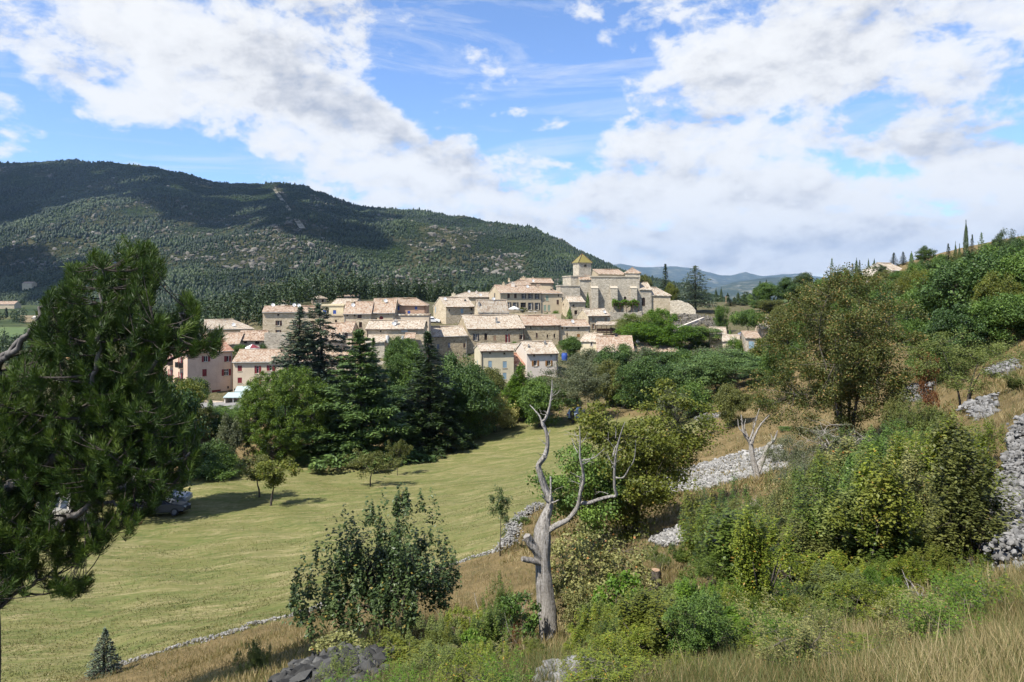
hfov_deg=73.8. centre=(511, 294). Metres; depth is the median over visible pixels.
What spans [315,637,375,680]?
shrub
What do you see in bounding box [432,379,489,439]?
broadleaf tree
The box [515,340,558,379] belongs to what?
house
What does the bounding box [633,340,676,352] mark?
house
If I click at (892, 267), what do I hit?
house
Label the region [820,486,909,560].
shrub
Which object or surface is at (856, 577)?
shrub
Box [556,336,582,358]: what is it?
broadleaf tree
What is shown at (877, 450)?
shrub
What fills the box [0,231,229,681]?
black pine
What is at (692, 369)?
pine tree
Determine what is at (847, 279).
broadleaf tree
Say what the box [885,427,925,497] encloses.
shrub
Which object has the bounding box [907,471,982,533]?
shrub
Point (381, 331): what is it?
house
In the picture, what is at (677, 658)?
shrub
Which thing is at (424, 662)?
shrub
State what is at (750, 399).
shrub
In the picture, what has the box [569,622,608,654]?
shrub
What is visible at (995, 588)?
shrub
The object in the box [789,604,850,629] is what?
shrub
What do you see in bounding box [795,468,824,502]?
shrub
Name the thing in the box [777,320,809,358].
broadleaf tree
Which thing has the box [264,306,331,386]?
cedar tree
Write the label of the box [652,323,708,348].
broadleaf tree
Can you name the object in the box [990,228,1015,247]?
pine tree
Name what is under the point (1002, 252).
broadleaf tree
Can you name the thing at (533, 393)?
broadleaf tree
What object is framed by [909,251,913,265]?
cypress tree
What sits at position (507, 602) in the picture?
shrub
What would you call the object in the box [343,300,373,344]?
house
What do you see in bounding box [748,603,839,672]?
shrub
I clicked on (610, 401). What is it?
shrub
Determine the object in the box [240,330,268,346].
house
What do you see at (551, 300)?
house
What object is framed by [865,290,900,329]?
broadleaf tree
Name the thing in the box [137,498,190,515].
parked car
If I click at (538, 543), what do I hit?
dead tree
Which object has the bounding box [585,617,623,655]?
shrub
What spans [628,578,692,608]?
shrub
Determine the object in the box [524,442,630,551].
broadleaf tree
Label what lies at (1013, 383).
shrub
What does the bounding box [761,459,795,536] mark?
shrub
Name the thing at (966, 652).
dry grass
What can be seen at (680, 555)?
shrub
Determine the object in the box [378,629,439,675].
shrub
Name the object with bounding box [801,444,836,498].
shrub
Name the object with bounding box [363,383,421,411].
broadleaf tree
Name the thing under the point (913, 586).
brushwood
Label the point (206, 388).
shrub
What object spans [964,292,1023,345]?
broadleaf tree
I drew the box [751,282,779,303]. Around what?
broadleaf tree
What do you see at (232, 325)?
house
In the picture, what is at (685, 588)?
shrub
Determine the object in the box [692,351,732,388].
pine tree
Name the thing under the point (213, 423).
broadleaf tree
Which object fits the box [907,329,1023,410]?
broadleaf tree
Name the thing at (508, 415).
shrub
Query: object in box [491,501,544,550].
dry stone wall
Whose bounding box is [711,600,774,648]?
shrub
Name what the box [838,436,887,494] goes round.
shrub
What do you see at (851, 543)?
shrub
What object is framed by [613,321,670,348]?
broadleaf tree
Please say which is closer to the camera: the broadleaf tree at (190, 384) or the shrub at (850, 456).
the shrub at (850, 456)
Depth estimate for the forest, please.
1341.95 m
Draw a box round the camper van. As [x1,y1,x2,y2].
[35,492,95,522]
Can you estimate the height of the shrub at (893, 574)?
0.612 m
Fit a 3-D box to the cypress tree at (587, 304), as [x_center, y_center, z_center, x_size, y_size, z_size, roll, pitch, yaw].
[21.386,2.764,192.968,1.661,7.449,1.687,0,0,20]
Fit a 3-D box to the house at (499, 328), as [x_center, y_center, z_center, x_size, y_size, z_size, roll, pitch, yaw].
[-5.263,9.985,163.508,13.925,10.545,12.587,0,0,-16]
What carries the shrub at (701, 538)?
on the ground at (516, 447)
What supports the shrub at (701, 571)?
on the ground at (516, 447)
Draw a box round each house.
[0,301,20,308]
[22,282,36,289]
[163,341,233,392]
[203,319,254,333]
[222,332,243,352]
[232,348,354,391]
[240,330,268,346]
[262,303,318,332]
[311,294,326,303]
[315,322,344,351]
[320,304,344,321]
[331,298,359,303]
[337,295,356,297]
[341,321,358,350]
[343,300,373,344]
[365,319,427,358]
[372,298,397,318]
[395,298,431,330]
[431,325,467,358]
[433,297,474,323]
[450,290,488,307]
[457,314,524,353]
[474,297,508,315]
[474,343,514,382]
[488,282,541,313]
[506,279,530,284]
[511,343,525,378]
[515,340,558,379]
[519,276,553,288]
[519,314,560,344]
[536,284,562,313]
[558,319,589,339]
[561,296,585,318]
[577,308,616,334]
[580,332,603,355]
[596,333,634,354]
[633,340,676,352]
[709,327,726,347]
[722,334,739,345]
[741,331,760,351]
[754,322,769,336]
[863,262,901,282]
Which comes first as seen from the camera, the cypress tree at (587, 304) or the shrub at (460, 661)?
the shrub at (460, 661)
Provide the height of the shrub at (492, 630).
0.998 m
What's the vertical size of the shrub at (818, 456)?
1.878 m
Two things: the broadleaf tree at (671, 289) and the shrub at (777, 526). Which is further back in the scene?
the broadleaf tree at (671, 289)
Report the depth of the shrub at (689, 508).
16.09 m
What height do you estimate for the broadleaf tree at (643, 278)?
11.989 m
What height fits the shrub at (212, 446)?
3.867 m
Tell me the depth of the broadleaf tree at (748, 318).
158.68 m
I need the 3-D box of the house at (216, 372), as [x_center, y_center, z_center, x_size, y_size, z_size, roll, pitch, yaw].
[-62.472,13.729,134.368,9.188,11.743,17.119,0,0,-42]
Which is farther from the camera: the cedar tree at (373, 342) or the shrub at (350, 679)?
the cedar tree at (373, 342)
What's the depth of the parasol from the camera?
136.19 m
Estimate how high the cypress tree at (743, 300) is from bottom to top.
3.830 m
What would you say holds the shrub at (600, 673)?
on the ground at (516, 447)
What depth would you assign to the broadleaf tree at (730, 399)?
59.27 m
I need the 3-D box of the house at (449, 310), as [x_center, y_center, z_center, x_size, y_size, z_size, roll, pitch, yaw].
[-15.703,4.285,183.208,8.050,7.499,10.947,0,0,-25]
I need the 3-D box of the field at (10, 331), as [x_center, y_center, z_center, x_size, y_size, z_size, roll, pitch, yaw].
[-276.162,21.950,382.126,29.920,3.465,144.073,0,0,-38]
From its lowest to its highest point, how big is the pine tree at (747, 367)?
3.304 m
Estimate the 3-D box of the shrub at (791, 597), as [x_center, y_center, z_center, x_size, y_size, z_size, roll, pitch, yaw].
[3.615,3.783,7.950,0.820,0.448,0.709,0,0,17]
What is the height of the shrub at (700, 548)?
1.456 m
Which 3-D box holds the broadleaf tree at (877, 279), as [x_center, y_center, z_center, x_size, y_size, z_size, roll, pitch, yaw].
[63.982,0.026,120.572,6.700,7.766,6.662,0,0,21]
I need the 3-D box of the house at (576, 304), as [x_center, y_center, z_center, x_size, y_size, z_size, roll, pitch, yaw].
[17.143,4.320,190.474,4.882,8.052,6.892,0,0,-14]
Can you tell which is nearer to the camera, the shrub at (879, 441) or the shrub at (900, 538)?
the shrub at (900, 538)
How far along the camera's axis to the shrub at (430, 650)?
7.86 m
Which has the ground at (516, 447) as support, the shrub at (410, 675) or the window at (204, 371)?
the shrub at (410, 675)
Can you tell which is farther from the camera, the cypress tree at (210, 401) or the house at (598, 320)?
the house at (598, 320)
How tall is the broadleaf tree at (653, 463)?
6.954 m
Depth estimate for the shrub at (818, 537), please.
11.78 m
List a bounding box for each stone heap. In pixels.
[532,654,597,681]
[648,524,683,547]
[666,444,787,494]
[672,313,707,330]
[693,412,720,420]
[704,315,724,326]
[898,381,935,401]
[955,392,999,420]
[977,413,1023,570]
[982,358,1022,376]
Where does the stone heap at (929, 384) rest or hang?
on the ground at (516, 447)
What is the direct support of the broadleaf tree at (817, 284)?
on the ground at (516, 447)
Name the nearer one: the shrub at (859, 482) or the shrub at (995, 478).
the shrub at (859, 482)
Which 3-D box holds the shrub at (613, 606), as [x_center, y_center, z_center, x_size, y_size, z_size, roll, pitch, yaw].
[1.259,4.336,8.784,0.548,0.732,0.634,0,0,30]
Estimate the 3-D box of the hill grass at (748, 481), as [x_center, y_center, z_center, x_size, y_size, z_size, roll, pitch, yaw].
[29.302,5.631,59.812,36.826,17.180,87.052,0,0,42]
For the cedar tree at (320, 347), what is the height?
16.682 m
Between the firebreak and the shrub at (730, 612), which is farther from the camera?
the firebreak
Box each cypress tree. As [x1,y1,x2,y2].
[206,399,214,406]
[566,307,572,318]
[586,293,589,307]
[714,290,717,301]
[719,289,722,301]
[735,293,739,304]
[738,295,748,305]
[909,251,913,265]
[962,221,969,259]
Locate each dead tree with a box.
[521,383,635,641]
[737,410,777,476]
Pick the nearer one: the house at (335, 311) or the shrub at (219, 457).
the shrub at (219, 457)
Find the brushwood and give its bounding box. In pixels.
[892,570,938,601]
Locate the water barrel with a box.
[561,353,567,360]
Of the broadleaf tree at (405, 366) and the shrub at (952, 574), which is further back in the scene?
the broadleaf tree at (405, 366)
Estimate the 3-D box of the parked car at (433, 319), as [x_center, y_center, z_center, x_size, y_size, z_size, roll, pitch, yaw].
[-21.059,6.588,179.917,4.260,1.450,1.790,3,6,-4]
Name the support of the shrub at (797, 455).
on the ground at (516, 447)
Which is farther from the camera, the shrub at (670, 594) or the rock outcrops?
the rock outcrops
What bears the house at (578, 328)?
on the ground at (516, 447)
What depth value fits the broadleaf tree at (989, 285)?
49.33 m
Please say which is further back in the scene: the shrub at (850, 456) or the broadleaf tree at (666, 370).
the broadleaf tree at (666, 370)
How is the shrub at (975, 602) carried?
on the ground at (516, 447)
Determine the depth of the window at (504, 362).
121.96 m
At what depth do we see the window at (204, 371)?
128.06 m
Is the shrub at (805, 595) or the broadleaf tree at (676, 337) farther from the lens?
the broadleaf tree at (676, 337)
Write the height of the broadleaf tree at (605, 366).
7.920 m
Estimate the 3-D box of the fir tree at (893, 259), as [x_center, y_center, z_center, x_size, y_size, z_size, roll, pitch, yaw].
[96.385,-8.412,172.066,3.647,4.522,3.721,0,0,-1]
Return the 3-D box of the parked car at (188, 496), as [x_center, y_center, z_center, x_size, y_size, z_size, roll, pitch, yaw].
[-30.577,17.827,59.986,4.260,1.450,1.790,-5,1,-6]
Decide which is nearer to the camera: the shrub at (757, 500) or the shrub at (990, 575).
the shrub at (990, 575)
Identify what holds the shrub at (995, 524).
on the ground at (516, 447)
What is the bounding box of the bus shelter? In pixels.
[223,392,244,402]
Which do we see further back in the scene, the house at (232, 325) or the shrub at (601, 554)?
the house at (232, 325)
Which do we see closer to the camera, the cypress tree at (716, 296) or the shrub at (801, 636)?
the shrub at (801, 636)
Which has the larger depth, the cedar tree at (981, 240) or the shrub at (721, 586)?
the cedar tree at (981, 240)
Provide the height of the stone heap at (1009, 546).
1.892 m
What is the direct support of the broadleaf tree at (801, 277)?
on the ground at (516, 447)
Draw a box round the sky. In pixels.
[0,0,1023,277]
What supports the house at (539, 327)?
on the ground at (516, 447)
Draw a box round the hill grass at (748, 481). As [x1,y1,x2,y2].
[495,330,1023,563]
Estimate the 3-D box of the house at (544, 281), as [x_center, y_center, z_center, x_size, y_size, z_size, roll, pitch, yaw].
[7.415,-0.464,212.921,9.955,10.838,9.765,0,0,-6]
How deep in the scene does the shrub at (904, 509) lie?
12.11 m
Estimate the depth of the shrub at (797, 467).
20.77 m
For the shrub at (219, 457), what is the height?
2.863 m
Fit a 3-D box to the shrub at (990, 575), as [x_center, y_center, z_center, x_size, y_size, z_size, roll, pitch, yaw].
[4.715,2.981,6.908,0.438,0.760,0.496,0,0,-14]
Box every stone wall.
[98,550,498,673]
[264,332,289,348]
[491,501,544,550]
[509,313,560,318]
[609,311,641,320]
[670,300,695,313]
[679,317,704,326]
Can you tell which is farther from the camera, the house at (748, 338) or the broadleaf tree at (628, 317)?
the broadleaf tree at (628, 317)
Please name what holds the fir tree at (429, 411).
on the ground at (516, 447)
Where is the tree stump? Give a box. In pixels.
[650,568,661,591]
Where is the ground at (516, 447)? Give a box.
[0,237,1023,681]
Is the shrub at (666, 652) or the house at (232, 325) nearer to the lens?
the shrub at (666, 652)
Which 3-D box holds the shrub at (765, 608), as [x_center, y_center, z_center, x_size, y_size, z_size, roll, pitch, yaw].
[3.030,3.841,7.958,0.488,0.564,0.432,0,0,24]
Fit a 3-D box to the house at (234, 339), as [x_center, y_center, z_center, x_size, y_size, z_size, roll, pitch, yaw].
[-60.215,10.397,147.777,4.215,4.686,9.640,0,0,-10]
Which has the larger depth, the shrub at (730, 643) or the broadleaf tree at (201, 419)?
the broadleaf tree at (201, 419)
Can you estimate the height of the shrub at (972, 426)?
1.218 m
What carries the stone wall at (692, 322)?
on the ground at (516, 447)
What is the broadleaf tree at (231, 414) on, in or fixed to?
on the ground at (516, 447)
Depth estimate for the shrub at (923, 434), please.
19.05 m
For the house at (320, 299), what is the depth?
236.88 m
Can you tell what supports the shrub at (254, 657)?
on the ground at (516, 447)
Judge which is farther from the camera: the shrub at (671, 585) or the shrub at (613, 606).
the shrub at (671, 585)
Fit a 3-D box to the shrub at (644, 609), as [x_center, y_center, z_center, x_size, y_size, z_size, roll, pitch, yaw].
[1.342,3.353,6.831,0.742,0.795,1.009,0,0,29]
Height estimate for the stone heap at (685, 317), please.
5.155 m
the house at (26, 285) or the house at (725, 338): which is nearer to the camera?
the house at (725, 338)
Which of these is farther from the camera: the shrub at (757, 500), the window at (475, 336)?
the window at (475, 336)
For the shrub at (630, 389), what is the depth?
102.85 m
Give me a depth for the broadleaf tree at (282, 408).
89.55 m
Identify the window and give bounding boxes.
[202,356,209,361]
[202,369,206,376]
[222,369,230,375]
[224,356,230,361]
[255,366,260,373]
[267,365,274,370]
[473,334,478,340]
[502,361,506,368]
[505,334,509,342]
[528,303,532,309]
[532,360,538,366]
[545,360,551,366]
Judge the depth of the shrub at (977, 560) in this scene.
9.92 m
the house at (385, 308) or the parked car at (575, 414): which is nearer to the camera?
the parked car at (575, 414)
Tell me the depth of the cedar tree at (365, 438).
78.46 m
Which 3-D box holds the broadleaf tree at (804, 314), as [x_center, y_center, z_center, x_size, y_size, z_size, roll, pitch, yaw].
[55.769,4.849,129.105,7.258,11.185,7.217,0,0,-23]
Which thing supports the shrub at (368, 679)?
on the ground at (516, 447)
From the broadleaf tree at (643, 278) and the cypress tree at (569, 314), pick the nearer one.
the cypress tree at (569, 314)
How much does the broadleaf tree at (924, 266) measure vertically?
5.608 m
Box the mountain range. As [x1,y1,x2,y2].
[613,264,828,289]
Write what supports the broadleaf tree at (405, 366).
on the ground at (516, 447)
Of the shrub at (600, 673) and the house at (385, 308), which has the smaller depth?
the shrub at (600, 673)
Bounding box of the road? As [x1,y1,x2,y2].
[201,402,240,408]
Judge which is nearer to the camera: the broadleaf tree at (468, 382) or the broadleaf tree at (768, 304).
the broadleaf tree at (468, 382)
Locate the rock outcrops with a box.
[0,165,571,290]
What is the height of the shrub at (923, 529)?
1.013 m
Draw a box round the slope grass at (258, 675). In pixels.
[70,381,1023,681]
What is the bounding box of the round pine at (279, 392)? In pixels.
[234,364,334,461]
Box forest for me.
[0,158,701,306]
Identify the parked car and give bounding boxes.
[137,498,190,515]
[169,489,192,501]
[431,317,439,322]
[567,407,584,418]
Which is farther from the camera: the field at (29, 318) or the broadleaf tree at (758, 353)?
the field at (29, 318)
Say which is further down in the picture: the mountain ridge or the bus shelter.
the bus shelter
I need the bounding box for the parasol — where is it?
[245,344,259,348]
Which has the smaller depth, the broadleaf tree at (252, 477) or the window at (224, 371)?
the broadleaf tree at (252, 477)
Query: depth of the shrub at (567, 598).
12.48 m
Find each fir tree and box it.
[387,331,479,460]
[658,264,668,290]
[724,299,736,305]
[889,252,899,266]
[899,252,907,264]
[945,244,951,260]
[969,234,974,255]
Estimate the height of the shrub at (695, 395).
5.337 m
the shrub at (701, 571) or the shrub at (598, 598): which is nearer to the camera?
the shrub at (598, 598)
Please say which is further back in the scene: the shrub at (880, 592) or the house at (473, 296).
the house at (473, 296)
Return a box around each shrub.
[192,448,239,473]
[193,377,210,402]
[193,458,247,480]
[197,437,236,474]
[202,451,242,469]
[210,405,239,411]
[214,412,250,457]
[232,343,245,354]
[232,637,272,674]
[258,343,266,348]
[309,629,369,653]
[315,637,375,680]
[322,668,355,681]
[357,664,405,681]
[368,621,404,647]
[372,653,438,681]
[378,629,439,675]
[396,657,436,681]
[401,626,459,676]
[405,609,463,648]
[406,643,473,676]
[418,625,453,653]
[420,663,476,681]
[430,632,513,681]
[437,603,490,649]
[443,637,509,670]
[453,638,510,669]
[459,627,486,658]
[461,660,503,681]
[465,652,501,675]
[467,670,529,681]
[470,601,512,652]
[472,647,537,681]
[476,385,520,431]
[480,570,521,632]
[496,589,541,641]
[508,619,521,650]
[509,638,546,658]
[512,516,530,524]
[550,520,663,610]
[552,563,606,633]
[556,627,632,681]
[558,644,668,681]
[559,632,587,655]
[560,397,581,406]
[566,597,617,649]
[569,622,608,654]
[575,595,617,633]
[576,655,624,681]
[583,607,616,652]
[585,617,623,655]
[588,624,669,666]
[592,569,646,614]
[597,600,629,615]
[604,387,624,405]
[611,584,687,655]
[613,387,634,403]
[613,388,637,408]
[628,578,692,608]
[640,545,673,570]
[646,627,684,664]
[651,597,732,642]
[656,387,691,424]
[656,649,711,674]
[658,378,713,419]
[658,580,699,596]
[660,587,733,662]
[666,540,692,564]
[671,573,718,604]
[674,501,780,557]
[675,553,741,591]
[676,477,727,560]
[678,478,726,538]
[678,510,783,593]
[678,603,749,658]
[684,637,727,656]
[693,491,738,576]
[700,502,796,589]
[703,577,749,610]
[710,629,750,655]
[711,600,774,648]
[713,576,743,605]
[714,468,763,511]
[722,586,792,650]
[724,494,760,523]
[725,336,744,352]
[728,498,805,608]
[729,617,800,654]
[730,503,767,524]
[733,547,859,590]
[734,602,788,649]
[737,587,798,620]
[738,491,784,520]
[741,589,786,622]
[743,611,831,642]
[745,393,754,402]
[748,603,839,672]
[751,597,790,620]
[752,512,799,551]
[754,490,852,581]
[759,614,820,670]
[760,432,820,472]
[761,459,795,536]
[772,460,813,483]
[773,568,806,610]
[773,578,792,599]
[776,426,793,430]
[779,460,804,510]
[779,464,827,546]
[780,597,828,625]
[784,442,860,551]
[784,582,843,613]
[785,594,849,625]
[786,587,823,612]
[786,590,846,641]
[789,417,873,454]
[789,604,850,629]
[793,623,892,664]
[794,531,859,567]
[794,590,854,636]
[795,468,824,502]
[799,561,839,599]
[800,483,862,566]
[800,559,873,610]
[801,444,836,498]
[802,555,884,587]
[805,442,839,471]
[809,447,851,503]
[819,446,916,568]
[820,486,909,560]
[820,574,911,623]
[822,425,880,454]
[824,431,865,487]
[826,435,904,555]
[826,449,888,490]
[827,484,932,535]
[828,596,866,620]
[831,567,906,606]
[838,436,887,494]
[842,448,879,478]
[844,553,911,585]
[847,431,905,486]
[847,435,885,459]
[847,500,926,569]
[854,563,913,585]
[858,418,929,455]
[861,565,914,601]
[866,582,922,627]
[867,574,970,641]
[870,478,919,520]
[874,439,944,518]
[879,388,926,434]
[881,553,953,593]
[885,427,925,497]
[886,425,937,458]
[887,397,951,433]
[887,575,990,642]
[896,403,981,489]
[896,493,925,554]
[899,427,935,496]
[899,537,956,585]
[900,515,986,567]
[906,512,981,561]
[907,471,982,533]
[911,353,940,417]
[912,521,986,560]
[916,413,1002,500]
[922,473,1023,568]
[923,553,1007,627]
[926,417,1005,445]
[927,417,1011,570]
[927,559,1005,605]
[928,555,1023,614]
[938,402,1007,477]
[948,547,1011,605]
[956,543,993,576]
[976,470,1004,491]
[1001,369,1023,390]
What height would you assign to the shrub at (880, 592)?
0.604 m
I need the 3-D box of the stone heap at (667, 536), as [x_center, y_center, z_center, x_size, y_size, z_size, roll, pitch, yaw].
[6.021,8.732,24.690,1.820,1.185,3.018,0,0,0]
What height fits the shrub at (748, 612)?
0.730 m
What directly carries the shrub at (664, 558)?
on the ground at (516, 447)
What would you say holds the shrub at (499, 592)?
on the ground at (516, 447)
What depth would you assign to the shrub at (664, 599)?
7.27 m
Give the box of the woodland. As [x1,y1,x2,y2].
[0,271,782,366]
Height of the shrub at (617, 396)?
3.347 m
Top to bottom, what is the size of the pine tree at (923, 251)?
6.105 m
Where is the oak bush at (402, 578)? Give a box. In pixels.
[282,476,464,642]
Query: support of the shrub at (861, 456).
on the ground at (516, 447)
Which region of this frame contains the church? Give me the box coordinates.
[556,253,671,313]
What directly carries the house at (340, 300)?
on the ground at (516, 447)
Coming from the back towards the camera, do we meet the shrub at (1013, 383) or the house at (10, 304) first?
the house at (10, 304)
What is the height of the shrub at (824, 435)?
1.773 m
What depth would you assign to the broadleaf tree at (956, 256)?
108.70 m
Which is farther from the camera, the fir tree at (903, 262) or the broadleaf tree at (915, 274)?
the fir tree at (903, 262)
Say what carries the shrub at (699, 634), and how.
on the ground at (516, 447)
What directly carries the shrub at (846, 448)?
on the ground at (516, 447)
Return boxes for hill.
[0,162,724,301]
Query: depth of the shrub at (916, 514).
11.61 m
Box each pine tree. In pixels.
[669,353,729,394]
[692,347,769,388]
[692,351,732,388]
[721,361,771,385]
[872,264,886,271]
[914,245,937,263]
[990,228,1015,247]
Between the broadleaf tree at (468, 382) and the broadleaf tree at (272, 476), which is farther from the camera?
the broadleaf tree at (468, 382)
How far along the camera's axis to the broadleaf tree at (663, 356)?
105.92 m
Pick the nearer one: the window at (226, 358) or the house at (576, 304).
the window at (226, 358)
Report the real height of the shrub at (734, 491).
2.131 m
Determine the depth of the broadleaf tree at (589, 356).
115.51 m
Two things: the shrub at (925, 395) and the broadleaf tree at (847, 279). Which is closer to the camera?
the shrub at (925, 395)
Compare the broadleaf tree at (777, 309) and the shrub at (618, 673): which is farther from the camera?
the broadleaf tree at (777, 309)
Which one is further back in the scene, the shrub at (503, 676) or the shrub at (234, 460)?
the shrub at (234, 460)
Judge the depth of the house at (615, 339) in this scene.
145.57 m
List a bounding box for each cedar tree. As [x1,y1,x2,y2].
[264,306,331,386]
[290,302,358,386]
[290,329,436,471]
[366,337,388,386]
[678,265,721,312]
[977,232,984,254]
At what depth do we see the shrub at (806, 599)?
8.52 m
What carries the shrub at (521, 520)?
on the ground at (516, 447)
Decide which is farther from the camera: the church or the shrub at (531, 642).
the church
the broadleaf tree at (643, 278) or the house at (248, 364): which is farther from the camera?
the broadleaf tree at (643, 278)
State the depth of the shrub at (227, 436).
75.18 m
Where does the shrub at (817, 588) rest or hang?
on the ground at (516, 447)
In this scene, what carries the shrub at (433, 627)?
on the ground at (516, 447)
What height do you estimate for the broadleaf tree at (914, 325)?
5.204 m
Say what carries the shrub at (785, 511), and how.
on the ground at (516, 447)
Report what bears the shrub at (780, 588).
on the ground at (516, 447)
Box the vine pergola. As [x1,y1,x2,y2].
[612,299,639,311]
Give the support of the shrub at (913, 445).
on the ground at (516, 447)
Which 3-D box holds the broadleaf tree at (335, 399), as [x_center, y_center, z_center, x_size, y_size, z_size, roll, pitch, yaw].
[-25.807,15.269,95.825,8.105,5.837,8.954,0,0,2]
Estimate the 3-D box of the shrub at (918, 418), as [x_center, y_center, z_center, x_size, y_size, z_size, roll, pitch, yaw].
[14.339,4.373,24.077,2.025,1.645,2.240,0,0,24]
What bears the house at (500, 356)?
on the ground at (516, 447)
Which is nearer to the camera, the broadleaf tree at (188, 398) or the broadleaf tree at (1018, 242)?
the broadleaf tree at (188, 398)
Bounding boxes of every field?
[0,327,28,342]
[21,315,51,321]
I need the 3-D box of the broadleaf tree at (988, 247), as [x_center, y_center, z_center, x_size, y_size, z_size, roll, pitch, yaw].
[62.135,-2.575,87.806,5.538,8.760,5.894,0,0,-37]
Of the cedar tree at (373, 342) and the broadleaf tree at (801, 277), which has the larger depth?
the broadleaf tree at (801, 277)
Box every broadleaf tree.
[5,403,61,453]
[99,361,212,515]
[168,375,214,422]
[183,403,213,436]
[203,407,238,436]
[207,420,222,432]
[231,453,269,496]
[252,456,303,505]
[255,394,333,426]
[311,381,354,422]
[343,448,404,486]
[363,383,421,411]
[382,336,412,377]
[383,347,426,407]
[384,439,413,474]
[401,338,419,357]
[426,349,487,404]
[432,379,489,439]
[442,366,508,439]
[478,365,506,392]
[486,485,512,555]
[499,362,532,420]
[517,375,572,426]
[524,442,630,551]
[529,359,609,422]
[550,377,733,545]
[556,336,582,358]
[567,347,603,388]
[592,342,635,382]
[592,358,623,407]
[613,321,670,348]
[613,354,660,408]
[615,311,652,341]
[622,345,670,366]
[640,274,653,286]
[640,346,693,368]
[641,308,677,329]
[647,361,701,397]
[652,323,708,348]
[664,281,679,299]
[674,350,701,367]
[679,325,722,347]
[689,343,741,383]
[696,414,715,429]
[711,382,752,427]
[713,305,731,329]
[728,308,765,330]
[744,262,931,447]
[745,293,754,303]
[748,299,764,308]
[748,333,789,363]
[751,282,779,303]
[754,299,788,311]
[758,344,799,384]
[767,304,799,354]
[772,277,796,302]
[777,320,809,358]
[786,283,803,299]
[787,292,821,335]
[793,272,813,283]
[798,281,846,337]
[804,276,825,301]
[824,272,861,303]
[830,284,877,326]
[855,273,887,294]
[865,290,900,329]
[874,269,893,278]
[874,278,905,293]
[886,270,904,280]
[888,316,959,382]
[890,276,913,295]
[892,284,925,326]
[894,277,960,328]
[897,268,931,291]
[902,261,929,279]
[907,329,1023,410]
[917,300,998,367]
[918,248,1017,315]
[918,259,934,270]
[931,254,950,268]
[948,251,963,260]
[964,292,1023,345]
[968,246,1023,293]
[970,270,1023,344]
[973,241,1000,260]
[980,248,1014,258]
[998,234,1023,253]
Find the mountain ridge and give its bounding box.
[702,276,818,301]
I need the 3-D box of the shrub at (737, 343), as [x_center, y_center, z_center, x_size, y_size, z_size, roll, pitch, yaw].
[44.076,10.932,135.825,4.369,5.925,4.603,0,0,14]
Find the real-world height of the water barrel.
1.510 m
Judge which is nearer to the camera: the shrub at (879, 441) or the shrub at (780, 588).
the shrub at (780, 588)
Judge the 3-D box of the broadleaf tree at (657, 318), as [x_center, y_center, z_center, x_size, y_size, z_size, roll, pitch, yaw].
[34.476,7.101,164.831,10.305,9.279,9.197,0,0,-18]
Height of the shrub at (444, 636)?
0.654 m
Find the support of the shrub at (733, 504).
on the ground at (516, 447)
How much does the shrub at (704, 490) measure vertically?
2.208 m
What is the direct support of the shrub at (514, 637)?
on the ground at (516, 447)
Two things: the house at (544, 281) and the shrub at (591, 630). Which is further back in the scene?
the house at (544, 281)
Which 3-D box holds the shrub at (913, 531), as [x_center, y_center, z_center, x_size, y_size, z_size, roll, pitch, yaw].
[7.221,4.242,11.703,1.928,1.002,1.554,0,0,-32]
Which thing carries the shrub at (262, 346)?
on the ground at (516, 447)
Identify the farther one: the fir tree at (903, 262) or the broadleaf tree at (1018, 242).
the fir tree at (903, 262)
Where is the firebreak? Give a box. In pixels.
[273,189,305,228]
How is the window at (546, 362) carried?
in the house at (535, 356)
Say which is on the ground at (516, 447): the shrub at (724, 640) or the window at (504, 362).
the shrub at (724, 640)
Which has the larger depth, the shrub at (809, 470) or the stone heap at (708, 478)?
the stone heap at (708, 478)
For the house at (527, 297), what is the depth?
190.81 m
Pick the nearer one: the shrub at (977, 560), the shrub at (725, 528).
the shrub at (977, 560)
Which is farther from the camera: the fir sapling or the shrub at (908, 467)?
the fir sapling
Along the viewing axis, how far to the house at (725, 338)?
147.10 m
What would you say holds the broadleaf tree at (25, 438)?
on the ground at (516, 447)
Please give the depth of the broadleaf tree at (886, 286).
109.18 m
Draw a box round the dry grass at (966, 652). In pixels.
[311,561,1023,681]
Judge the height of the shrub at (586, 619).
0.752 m
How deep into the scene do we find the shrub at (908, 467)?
12.61 m
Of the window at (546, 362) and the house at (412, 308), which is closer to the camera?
the window at (546, 362)
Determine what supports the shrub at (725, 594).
on the ground at (516, 447)
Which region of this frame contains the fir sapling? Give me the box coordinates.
[84,627,126,680]
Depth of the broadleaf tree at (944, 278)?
57.70 m
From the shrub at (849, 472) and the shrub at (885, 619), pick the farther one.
the shrub at (849, 472)
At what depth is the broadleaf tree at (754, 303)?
199.35 m
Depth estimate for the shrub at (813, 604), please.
6.79 m
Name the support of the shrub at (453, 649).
on the ground at (516, 447)
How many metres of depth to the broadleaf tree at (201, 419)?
83.94 m
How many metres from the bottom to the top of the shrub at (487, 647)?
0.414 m
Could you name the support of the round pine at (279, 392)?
on the ground at (516, 447)
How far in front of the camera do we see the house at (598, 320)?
174.11 m

